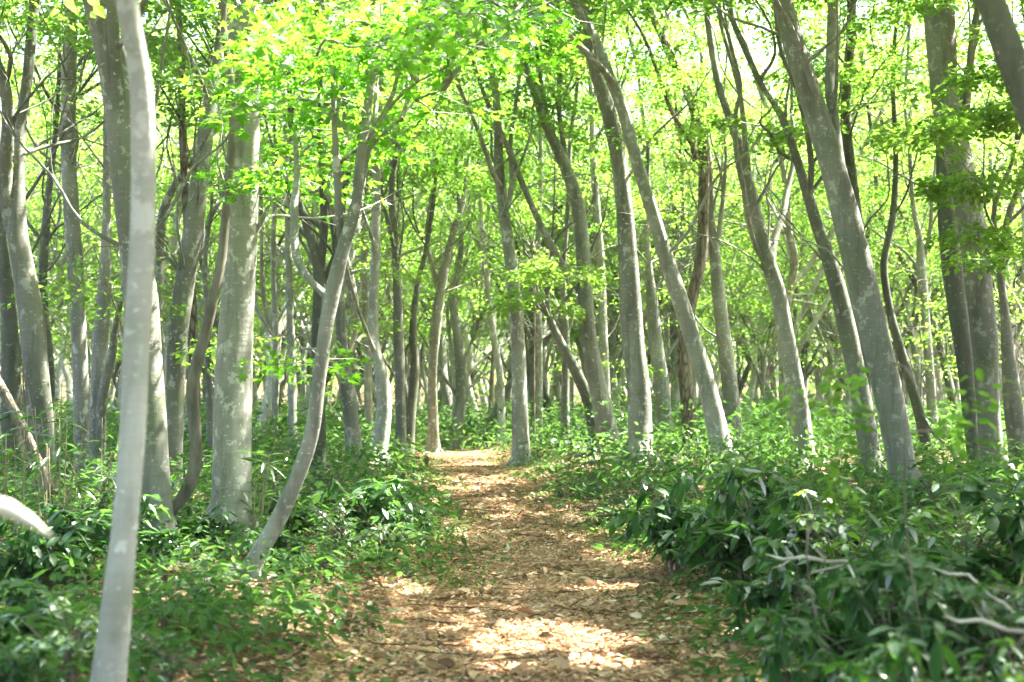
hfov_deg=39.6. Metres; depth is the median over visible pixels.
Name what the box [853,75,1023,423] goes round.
beech tree
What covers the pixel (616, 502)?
evergreen shrub
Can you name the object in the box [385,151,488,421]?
beech tree
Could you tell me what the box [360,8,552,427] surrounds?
beech tree
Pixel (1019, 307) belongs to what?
beech tree
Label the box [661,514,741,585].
evergreen shrub
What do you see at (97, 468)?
bamboo grass
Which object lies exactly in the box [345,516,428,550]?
evergreen shrub
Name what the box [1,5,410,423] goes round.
beech tree
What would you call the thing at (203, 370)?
beech tree
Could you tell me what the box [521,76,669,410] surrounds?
beech tree
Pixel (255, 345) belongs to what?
sapling
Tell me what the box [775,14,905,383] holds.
beech tree
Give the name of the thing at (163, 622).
evergreen shrub
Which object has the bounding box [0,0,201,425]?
beech tree
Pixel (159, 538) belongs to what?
evergreen shrub
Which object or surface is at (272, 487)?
evergreen shrub
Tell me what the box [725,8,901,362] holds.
beech tree
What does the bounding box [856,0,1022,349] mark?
beech tree
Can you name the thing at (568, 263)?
beech tree
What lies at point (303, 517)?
evergreen shrub
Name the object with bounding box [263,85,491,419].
beech tree
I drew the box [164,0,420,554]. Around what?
beech tree
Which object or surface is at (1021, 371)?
beech tree
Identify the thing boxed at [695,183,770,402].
beech tree
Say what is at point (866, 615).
evergreen shrub
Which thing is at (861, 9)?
sky
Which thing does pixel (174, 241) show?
beech tree
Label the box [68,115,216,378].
beech tree
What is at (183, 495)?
climbing vine
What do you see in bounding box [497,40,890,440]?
beech tree
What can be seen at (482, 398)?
distant woods
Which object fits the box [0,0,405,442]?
beech tree
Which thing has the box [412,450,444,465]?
evergreen shrub
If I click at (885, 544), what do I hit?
evergreen shrub
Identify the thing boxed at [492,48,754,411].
beech tree
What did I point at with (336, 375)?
beech tree
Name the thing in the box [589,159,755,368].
beech tree
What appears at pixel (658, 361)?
beech tree
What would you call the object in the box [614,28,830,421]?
beech tree
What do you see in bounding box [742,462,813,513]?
evergreen shrub
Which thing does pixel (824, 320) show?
beech tree
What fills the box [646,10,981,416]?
beech tree
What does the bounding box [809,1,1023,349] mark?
beech tree
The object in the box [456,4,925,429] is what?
beech tree
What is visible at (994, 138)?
beech tree
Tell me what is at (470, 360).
beech tree
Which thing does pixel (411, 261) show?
beech tree
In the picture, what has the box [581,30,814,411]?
beech tree
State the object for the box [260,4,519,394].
beech tree
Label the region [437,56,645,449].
beech tree
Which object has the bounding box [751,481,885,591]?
evergreen shrub
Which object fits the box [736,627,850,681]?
evergreen shrub
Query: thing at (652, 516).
evergreen shrub
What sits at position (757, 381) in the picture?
beech tree
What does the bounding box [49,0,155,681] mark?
beech tree
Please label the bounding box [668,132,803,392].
beech tree
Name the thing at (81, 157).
beech tree
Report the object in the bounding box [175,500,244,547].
evergreen shrub
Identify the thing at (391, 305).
beech tree
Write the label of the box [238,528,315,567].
evergreen shrub
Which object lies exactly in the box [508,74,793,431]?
beech tree
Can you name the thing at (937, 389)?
beech tree
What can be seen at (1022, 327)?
beech tree
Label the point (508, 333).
beech tree
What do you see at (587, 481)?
evergreen shrub
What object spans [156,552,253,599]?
leafy bush
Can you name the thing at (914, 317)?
beech tree
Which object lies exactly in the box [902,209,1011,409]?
beech tree
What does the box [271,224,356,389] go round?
beech tree
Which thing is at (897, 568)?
evergreen shrub
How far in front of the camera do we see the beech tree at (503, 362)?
52.15 m
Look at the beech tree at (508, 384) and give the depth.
35.36 m
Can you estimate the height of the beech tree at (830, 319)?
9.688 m
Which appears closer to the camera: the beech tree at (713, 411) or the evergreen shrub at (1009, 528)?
the evergreen shrub at (1009, 528)
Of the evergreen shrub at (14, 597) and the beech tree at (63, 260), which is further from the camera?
the beech tree at (63, 260)
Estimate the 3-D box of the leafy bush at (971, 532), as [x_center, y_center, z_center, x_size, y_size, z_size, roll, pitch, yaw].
[2.573,1.126,8.040,1.227,0.748,0.961,1,-3,-18]
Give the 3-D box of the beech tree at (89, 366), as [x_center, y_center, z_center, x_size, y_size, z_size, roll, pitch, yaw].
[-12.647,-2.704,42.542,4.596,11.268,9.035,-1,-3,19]
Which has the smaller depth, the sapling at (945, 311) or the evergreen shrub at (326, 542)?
the evergreen shrub at (326, 542)
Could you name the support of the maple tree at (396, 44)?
on the ground at (240, 656)
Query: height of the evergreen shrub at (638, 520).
0.823 m
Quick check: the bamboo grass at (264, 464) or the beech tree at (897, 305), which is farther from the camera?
the beech tree at (897, 305)
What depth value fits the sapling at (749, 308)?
27.19 m
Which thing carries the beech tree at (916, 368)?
on the ground at (240, 656)
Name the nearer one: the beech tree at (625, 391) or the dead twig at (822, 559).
the dead twig at (822, 559)
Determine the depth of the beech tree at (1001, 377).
61.80 m
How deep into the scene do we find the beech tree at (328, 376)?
45.39 m
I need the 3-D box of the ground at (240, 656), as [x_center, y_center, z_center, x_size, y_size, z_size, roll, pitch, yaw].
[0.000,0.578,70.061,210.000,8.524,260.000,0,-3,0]
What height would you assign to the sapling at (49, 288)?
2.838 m
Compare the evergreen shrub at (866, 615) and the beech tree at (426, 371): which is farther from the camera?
the beech tree at (426, 371)
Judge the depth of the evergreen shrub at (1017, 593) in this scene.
4.92 m
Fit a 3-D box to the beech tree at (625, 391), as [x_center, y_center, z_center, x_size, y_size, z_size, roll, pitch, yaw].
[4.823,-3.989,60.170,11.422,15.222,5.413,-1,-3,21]
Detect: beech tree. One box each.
[0,0,194,482]
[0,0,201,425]
[0,0,227,463]
[0,0,227,508]
[0,0,271,556]
[0,0,286,426]
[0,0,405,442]
[0,2,53,310]
[0,2,224,411]
[0,3,156,441]
[0,19,172,478]
[0,30,155,282]
[0,35,102,406]
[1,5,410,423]
[2,16,300,321]
[4,30,174,329]
[6,0,312,399]
[6,82,190,403]
[6,139,122,382]
[7,11,175,435]
[10,42,215,286]
[12,0,480,450]
[13,146,89,416]
[17,55,214,340]
[22,11,188,432]
[26,2,414,394]
[36,0,359,493]
[38,154,113,409]
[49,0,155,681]
[57,104,360,421]
[67,0,225,488]
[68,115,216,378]
[70,65,264,407]
[77,0,335,387]
[78,20,295,426]
[80,80,122,388]
[82,62,305,402]
[85,24,258,343]
[142,1,521,438]
[145,0,426,486]
[151,0,286,462]
[152,83,285,384]
[156,0,405,451]
[161,22,369,406]
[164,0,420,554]
[166,42,428,434]
[173,118,390,409]
[185,182,370,379]
[199,103,425,380]
[201,0,471,352]
[205,84,417,387]
[212,30,654,449]
[253,130,310,414]
[253,227,358,411]
[256,0,524,420]
[257,165,417,429]
[260,0,422,475]
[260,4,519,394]
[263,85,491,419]
[263,126,401,412]
[264,95,315,376]
[266,1,497,454]
[268,0,551,434]
[271,0,546,472]
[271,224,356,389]
[282,89,481,415]
[290,4,522,428]
[291,0,447,447]
[307,193,427,387]
[310,182,429,386]
[311,7,494,452]
[316,96,523,387]
[348,83,502,423]
[356,149,477,427]
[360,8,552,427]
[370,6,604,423]
[376,0,763,430]
[379,186,499,384]
[380,212,449,367]
[381,177,528,409]
[382,4,560,452]
[385,5,669,434]
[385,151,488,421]
[387,46,742,380]
[389,19,634,427]
[401,0,649,467]
[404,169,527,386]
[405,77,585,407]
[410,143,505,418]
[412,221,481,418]
[418,2,586,445]
[421,34,822,440]
[421,139,567,410]
[424,0,798,471]
[424,77,571,402]
[430,146,665,390]
[432,2,620,442]
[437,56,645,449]
[439,2,697,437]
[443,143,607,415]
[445,38,609,399]
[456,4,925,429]
[464,149,669,387]
[467,42,716,374]
[468,0,654,456]
[468,90,630,419]
[473,3,783,412]
[477,10,648,449]
[477,55,614,413]
[481,147,611,357]
[485,2,682,397]
[486,89,662,409]
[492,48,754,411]
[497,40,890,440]
[501,89,658,360]
[507,0,783,448]
[507,78,728,400]
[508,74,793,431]
[513,17,820,411]
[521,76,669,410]
[527,0,762,467]
[527,112,671,406]
[529,0,804,429]
[543,69,756,424]
[550,94,668,348]
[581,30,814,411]
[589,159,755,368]
[607,0,873,468]
[609,108,815,418]
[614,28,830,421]
[615,65,759,399]
[618,47,751,377]
[621,0,950,499]
[622,2,912,420]
[631,0,982,440]
[633,0,814,449]
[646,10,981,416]
[646,117,735,350]
[650,90,786,390]
[653,76,843,395]
[662,0,942,478]
[667,32,980,420]
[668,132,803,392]
[679,37,869,413]
[686,2,979,378]
[686,66,923,432]
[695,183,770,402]
[707,249,817,388]
[720,152,882,426]
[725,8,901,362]
[726,86,872,387]
[727,218,817,409]
[730,42,986,422]
[733,11,875,421]
[737,0,1022,440]
[741,124,927,419]
[741,142,892,406]
[752,154,833,408]
[757,0,977,469]
[759,0,1023,447]
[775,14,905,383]
[776,0,1009,402]
[797,28,1023,379]
[800,1,1023,434]
[801,54,1017,375]
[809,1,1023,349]
[821,0,1005,464]
[837,0,1019,403]
[850,142,1005,426]
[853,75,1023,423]
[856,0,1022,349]
[857,113,950,416]
[861,85,939,362]
[863,0,1023,366]
[863,0,1023,480]
[865,175,1014,340]
[875,60,1021,353]
[877,104,996,410]
[880,9,1023,328]
[880,141,1020,421]
[882,141,986,384]
[890,13,1023,371]
[894,40,1023,352]
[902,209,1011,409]
[918,157,1017,398]
[920,0,1023,469]
[921,28,1022,249]
[935,127,998,482]
[975,0,1023,135]
[977,157,1023,404]
[977,166,1018,404]
[995,266,1023,416]
[1017,0,1023,23]
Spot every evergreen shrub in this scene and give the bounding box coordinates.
[0,506,94,594]
[0,580,88,654]
[0,641,61,681]
[30,499,111,581]
[33,468,173,533]
[82,494,193,570]
[100,571,234,631]
[127,627,221,681]
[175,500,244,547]
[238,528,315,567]
[252,459,315,502]
[261,503,346,539]
[290,532,367,569]
[300,459,375,513]
[305,475,419,539]
[305,493,381,557]
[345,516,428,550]
[384,489,439,530]
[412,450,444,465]
[556,467,620,491]
[582,489,646,520]
[604,471,753,576]
[627,502,667,535]
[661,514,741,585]
[684,467,810,582]
[700,536,839,630]
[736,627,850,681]
[741,563,904,681]
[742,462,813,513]
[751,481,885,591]
[786,554,955,681]
[802,506,960,613]
[805,626,951,681]
[819,622,1005,681]
[838,551,1023,681]
[876,465,965,530]
[895,564,1023,681]
[928,475,1023,601]
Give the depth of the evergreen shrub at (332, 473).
13.41 m
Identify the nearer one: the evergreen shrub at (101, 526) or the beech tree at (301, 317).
the evergreen shrub at (101, 526)
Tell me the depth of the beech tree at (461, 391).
31.06 m
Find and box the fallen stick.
[309,591,354,620]
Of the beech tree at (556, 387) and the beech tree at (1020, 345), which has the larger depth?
the beech tree at (556, 387)
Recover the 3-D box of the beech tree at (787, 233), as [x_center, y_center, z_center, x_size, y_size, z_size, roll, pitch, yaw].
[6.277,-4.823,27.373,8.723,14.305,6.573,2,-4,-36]
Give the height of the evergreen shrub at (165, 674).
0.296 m
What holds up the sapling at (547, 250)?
on the ground at (240, 656)
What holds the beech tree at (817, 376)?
on the ground at (240, 656)
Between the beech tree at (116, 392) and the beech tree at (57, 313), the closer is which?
the beech tree at (57, 313)
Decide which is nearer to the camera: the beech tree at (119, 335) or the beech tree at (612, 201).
the beech tree at (119, 335)
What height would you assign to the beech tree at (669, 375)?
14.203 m
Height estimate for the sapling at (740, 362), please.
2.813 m
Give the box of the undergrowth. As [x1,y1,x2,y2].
[0,391,1023,681]
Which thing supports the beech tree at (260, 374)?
on the ground at (240, 656)
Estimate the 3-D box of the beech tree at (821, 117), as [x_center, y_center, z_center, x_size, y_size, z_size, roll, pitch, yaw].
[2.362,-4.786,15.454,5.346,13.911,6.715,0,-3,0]
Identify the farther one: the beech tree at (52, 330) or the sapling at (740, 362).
the beech tree at (52, 330)
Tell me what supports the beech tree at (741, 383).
on the ground at (240, 656)
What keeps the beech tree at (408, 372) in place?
on the ground at (240, 656)
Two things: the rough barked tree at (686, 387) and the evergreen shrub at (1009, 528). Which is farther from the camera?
the rough barked tree at (686, 387)
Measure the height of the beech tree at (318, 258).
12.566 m
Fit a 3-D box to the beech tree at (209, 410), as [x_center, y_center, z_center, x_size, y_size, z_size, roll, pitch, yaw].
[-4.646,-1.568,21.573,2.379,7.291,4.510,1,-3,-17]
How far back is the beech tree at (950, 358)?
51.57 m
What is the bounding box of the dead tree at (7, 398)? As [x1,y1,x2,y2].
[0,377,57,496]
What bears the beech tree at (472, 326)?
on the ground at (240, 656)
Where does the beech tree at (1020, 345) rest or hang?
on the ground at (240, 656)
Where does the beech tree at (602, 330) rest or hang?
on the ground at (240, 656)
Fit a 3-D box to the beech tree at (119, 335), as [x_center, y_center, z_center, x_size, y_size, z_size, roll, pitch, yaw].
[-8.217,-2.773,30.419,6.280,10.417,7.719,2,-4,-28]
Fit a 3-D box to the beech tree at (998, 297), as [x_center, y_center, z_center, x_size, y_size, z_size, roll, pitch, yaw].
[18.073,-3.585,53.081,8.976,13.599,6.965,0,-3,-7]
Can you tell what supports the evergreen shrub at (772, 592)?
on the ground at (240, 656)
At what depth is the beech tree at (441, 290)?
27.72 m
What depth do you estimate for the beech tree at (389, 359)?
46.90 m
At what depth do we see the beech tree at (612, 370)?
34.27 m
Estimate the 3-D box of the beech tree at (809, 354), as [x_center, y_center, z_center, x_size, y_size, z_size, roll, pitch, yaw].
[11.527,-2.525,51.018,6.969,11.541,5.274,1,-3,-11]
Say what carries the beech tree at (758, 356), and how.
on the ground at (240, 656)
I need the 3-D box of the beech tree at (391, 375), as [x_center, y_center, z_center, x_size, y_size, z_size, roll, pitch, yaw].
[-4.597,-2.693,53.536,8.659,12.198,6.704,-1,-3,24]
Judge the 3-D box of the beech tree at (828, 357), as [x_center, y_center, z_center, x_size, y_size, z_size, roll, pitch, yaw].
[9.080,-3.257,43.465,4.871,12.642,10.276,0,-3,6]
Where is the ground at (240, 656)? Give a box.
[0,362,1023,681]
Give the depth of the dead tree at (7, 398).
11.22 m
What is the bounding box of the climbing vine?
[172,0,266,514]
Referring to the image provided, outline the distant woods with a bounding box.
[0,209,1023,412]
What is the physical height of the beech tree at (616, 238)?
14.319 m
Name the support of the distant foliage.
on the ground at (240, 656)
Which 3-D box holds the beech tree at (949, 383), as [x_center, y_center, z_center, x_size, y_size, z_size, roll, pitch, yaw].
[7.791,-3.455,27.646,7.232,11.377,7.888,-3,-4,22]
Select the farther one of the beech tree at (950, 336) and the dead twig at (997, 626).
the beech tree at (950, 336)
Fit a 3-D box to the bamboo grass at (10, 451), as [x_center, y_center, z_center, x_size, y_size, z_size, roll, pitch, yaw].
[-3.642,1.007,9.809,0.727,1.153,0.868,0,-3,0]
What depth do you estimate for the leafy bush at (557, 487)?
16.41 m
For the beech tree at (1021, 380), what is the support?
on the ground at (240, 656)
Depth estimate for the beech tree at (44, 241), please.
20.04 m
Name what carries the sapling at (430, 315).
on the ground at (240, 656)
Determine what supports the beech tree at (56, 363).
on the ground at (240, 656)
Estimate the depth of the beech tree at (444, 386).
38.07 m
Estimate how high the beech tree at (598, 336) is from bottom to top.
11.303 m
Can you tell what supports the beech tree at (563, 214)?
on the ground at (240, 656)
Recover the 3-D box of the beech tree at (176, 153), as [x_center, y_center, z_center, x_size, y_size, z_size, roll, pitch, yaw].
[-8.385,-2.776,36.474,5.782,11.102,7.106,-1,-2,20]
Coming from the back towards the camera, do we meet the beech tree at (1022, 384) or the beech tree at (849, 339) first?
the beech tree at (1022, 384)
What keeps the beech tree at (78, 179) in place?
on the ground at (240, 656)
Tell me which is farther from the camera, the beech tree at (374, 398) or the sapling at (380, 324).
the beech tree at (374, 398)
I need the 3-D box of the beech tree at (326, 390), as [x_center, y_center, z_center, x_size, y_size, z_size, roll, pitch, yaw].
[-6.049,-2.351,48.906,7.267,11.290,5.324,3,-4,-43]
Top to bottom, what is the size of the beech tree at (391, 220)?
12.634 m
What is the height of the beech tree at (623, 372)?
11.821 m
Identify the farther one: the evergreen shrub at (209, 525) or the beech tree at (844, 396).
the beech tree at (844, 396)
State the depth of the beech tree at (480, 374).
52.66 m
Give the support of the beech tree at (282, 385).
on the ground at (240, 656)
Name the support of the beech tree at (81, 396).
on the ground at (240, 656)
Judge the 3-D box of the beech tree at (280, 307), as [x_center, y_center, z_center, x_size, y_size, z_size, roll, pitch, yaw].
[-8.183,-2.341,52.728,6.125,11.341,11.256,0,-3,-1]
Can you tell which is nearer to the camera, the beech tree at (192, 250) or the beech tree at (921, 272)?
the beech tree at (192, 250)
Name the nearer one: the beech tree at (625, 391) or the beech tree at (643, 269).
the beech tree at (643, 269)
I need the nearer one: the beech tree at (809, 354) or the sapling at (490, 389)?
the sapling at (490, 389)
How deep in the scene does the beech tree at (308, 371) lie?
49.53 m
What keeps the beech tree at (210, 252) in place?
on the ground at (240, 656)
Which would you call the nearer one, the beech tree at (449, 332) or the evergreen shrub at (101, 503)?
the evergreen shrub at (101, 503)
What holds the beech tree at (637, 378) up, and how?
on the ground at (240, 656)
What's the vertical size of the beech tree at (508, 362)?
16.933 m
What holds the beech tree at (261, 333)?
on the ground at (240, 656)
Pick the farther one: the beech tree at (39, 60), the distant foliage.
the distant foliage
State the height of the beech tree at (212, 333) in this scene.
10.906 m
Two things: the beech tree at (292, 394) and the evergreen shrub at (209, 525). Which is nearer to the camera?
the evergreen shrub at (209, 525)
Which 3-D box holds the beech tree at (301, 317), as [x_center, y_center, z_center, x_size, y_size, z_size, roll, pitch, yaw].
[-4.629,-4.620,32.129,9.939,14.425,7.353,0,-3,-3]
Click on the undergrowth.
(756, 437)
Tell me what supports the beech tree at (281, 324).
on the ground at (240, 656)
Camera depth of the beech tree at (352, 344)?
25.13 m
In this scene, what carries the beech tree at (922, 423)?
on the ground at (240, 656)
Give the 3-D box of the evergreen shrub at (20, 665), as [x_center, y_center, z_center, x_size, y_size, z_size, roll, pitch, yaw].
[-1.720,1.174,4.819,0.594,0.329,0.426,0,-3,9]
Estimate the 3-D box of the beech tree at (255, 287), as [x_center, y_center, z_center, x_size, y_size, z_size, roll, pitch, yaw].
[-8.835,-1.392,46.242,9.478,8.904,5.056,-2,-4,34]
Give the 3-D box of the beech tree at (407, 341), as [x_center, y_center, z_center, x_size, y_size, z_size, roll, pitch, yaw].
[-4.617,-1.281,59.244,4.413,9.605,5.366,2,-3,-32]
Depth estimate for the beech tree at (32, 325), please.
13.88 m
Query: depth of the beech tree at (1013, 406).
18.79 m
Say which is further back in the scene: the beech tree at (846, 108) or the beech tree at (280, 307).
the beech tree at (280, 307)
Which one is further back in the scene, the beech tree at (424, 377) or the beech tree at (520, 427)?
the beech tree at (424, 377)
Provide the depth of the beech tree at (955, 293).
16.66 m
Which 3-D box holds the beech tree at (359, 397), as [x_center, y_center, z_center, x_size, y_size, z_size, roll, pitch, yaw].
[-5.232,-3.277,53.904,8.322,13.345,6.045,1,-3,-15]
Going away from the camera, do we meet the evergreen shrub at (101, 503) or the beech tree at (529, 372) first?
the evergreen shrub at (101, 503)
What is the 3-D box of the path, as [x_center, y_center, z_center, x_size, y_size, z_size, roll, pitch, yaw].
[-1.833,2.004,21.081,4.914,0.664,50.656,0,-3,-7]
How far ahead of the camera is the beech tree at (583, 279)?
22.69 m
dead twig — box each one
[766,545,862,591]
[928,566,1023,624]
[943,615,1023,633]
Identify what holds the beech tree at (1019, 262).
on the ground at (240, 656)
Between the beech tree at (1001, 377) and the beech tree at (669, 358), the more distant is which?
the beech tree at (1001, 377)
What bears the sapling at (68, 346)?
on the ground at (240, 656)
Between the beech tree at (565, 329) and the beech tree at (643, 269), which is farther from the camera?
the beech tree at (643, 269)
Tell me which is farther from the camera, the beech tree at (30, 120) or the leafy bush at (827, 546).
the beech tree at (30, 120)
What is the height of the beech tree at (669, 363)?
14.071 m
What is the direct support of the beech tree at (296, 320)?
on the ground at (240, 656)
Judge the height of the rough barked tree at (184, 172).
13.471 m
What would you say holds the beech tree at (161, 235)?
on the ground at (240, 656)
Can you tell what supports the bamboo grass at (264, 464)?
on the ground at (240, 656)
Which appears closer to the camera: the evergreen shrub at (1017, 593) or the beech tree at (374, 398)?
the evergreen shrub at (1017, 593)
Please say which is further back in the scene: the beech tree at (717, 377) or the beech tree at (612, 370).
the beech tree at (717, 377)
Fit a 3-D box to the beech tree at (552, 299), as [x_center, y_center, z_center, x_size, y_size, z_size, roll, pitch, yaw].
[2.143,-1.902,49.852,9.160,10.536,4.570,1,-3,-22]
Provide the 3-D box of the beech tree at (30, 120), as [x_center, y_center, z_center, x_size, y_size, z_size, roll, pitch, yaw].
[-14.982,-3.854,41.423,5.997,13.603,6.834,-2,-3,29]
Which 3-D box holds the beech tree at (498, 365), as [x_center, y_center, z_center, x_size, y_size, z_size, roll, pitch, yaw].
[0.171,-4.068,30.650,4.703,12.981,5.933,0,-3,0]
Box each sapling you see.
[0,245,189,488]
[0,283,122,422]
[172,327,365,413]
[332,268,509,355]
[332,295,411,351]
[384,209,574,430]
[452,242,642,443]
[495,281,650,440]
[554,353,665,438]
[611,313,811,429]
[699,274,840,443]
[760,367,876,680]
[809,360,1016,680]
[812,279,1023,450]
[896,277,1023,364]
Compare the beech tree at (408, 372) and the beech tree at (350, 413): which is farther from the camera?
the beech tree at (408, 372)
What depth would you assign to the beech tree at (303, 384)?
42.29 m
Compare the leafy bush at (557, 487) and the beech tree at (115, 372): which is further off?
the beech tree at (115, 372)
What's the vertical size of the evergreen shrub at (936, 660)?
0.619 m
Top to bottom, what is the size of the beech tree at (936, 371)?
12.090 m
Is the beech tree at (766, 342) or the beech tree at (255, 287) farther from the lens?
the beech tree at (766, 342)
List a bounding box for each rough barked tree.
[144,1,287,476]
[614,0,754,453]
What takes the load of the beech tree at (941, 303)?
on the ground at (240, 656)
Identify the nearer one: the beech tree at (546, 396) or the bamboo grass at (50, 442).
the bamboo grass at (50, 442)
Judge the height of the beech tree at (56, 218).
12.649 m
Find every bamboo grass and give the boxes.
[0,376,103,532]
[0,411,43,553]
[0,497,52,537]
[61,427,118,532]
[216,440,288,537]
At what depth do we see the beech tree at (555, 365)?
55.35 m
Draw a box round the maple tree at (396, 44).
[174,0,632,584]
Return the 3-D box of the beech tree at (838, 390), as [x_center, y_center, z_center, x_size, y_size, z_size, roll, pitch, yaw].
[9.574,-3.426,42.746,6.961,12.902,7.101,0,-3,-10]
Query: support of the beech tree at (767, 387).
on the ground at (240, 656)
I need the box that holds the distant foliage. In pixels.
[0,158,1021,398]
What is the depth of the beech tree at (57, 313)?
28.70 m
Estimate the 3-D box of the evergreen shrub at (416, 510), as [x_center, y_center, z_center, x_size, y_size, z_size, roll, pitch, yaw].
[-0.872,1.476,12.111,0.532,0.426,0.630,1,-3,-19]
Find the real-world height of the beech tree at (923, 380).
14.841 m
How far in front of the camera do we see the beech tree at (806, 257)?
32.15 m
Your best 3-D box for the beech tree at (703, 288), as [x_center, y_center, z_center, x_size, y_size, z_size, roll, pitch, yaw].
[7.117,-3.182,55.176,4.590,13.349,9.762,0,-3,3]
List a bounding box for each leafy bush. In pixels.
[1,587,99,681]
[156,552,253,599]
[536,474,582,497]
[788,476,905,608]
[833,473,1016,581]
[921,615,1023,681]
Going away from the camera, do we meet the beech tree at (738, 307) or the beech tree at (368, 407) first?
the beech tree at (368, 407)
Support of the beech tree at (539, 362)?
on the ground at (240, 656)
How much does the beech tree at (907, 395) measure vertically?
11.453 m
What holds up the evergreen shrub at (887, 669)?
on the ground at (240, 656)
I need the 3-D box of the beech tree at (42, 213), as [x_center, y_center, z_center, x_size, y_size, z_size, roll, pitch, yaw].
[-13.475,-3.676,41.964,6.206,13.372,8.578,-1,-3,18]
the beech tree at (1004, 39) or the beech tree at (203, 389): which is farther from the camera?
the beech tree at (203, 389)
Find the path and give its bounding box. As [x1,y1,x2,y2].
[288,445,816,681]
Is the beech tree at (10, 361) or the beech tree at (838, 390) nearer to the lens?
the beech tree at (10, 361)
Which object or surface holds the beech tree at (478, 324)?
on the ground at (240, 656)
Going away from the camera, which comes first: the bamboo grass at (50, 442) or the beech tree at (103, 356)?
the bamboo grass at (50, 442)
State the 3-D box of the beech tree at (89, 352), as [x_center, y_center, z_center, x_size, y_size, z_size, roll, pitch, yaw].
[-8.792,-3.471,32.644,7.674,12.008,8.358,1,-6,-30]
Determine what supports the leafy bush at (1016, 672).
on the ground at (240, 656)
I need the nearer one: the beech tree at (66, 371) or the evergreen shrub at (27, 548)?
the evergreen shrub at (27, 548)
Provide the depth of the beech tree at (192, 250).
15.29 m
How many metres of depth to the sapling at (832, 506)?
5.63 m
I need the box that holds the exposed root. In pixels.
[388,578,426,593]
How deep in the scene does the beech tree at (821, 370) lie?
56.84 m
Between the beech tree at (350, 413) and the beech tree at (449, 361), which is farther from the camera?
the beech tree at (449, 361)
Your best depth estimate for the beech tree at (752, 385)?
38.95 m
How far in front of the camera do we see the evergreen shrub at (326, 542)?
9.52 m
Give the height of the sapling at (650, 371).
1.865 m
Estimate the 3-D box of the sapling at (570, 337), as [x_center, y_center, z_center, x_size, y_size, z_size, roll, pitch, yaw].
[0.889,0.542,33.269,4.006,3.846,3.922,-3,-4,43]
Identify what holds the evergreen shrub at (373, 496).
on the ground at (240, 656)
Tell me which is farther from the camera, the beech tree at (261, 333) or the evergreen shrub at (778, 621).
the beech tree at (261, 333)
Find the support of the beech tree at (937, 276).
on the ground at (240, 656)
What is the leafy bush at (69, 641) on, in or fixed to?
on the ground at (240, 656)
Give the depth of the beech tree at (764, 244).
19.93 m
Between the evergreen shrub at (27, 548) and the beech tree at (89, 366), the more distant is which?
the beech tree at (89, 366)
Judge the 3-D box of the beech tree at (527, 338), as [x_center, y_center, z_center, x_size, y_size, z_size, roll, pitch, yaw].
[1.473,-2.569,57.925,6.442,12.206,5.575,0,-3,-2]
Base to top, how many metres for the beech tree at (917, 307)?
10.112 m
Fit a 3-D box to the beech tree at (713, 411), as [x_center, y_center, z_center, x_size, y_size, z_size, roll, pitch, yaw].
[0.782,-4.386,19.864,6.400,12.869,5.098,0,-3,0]
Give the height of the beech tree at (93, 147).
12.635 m
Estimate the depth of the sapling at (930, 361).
23.06 m
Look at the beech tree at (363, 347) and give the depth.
53.91 m
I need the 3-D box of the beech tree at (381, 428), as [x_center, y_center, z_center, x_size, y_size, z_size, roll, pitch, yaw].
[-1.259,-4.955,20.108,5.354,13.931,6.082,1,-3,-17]
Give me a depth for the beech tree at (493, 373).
47.10 m
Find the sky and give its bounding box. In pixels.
[0,0,1023,363]
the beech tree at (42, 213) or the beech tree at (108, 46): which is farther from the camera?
the beech tree at (42, 213)
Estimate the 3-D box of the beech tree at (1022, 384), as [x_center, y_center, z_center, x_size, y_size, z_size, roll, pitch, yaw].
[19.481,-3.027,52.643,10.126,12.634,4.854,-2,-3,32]
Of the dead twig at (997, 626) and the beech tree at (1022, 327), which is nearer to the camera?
the dead twig at (997, 626)
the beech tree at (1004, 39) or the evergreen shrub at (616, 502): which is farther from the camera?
the evergreen shrub at (616, 502)
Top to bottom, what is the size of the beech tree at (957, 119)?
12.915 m
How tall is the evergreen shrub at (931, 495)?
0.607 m
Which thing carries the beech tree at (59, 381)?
on the ground at (240, 656)
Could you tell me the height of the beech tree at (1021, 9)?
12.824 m
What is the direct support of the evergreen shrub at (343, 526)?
on the ground at (240, 656)
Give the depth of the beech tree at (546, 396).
35.07 m
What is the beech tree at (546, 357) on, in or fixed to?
on the ground at (240, 656)
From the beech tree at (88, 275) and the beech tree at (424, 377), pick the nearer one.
the beech tree at (88, 275)
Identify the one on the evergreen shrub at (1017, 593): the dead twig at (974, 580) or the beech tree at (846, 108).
the dead twig at (974, 580)
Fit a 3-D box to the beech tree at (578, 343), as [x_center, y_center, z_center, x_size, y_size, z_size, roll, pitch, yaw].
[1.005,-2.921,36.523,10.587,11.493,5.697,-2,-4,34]
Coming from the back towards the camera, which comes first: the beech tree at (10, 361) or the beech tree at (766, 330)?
the beech tree at (766, 330)
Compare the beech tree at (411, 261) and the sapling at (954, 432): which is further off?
the beech tree at (411, 261)
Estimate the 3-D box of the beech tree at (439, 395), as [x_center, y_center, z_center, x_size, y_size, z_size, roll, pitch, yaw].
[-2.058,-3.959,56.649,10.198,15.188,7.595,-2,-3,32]
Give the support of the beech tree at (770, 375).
on the ground at (240, 656)
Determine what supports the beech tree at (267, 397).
on the ground at (240, 656)
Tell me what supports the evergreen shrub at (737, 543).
on the ground at (240, 656)
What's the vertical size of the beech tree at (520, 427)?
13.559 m

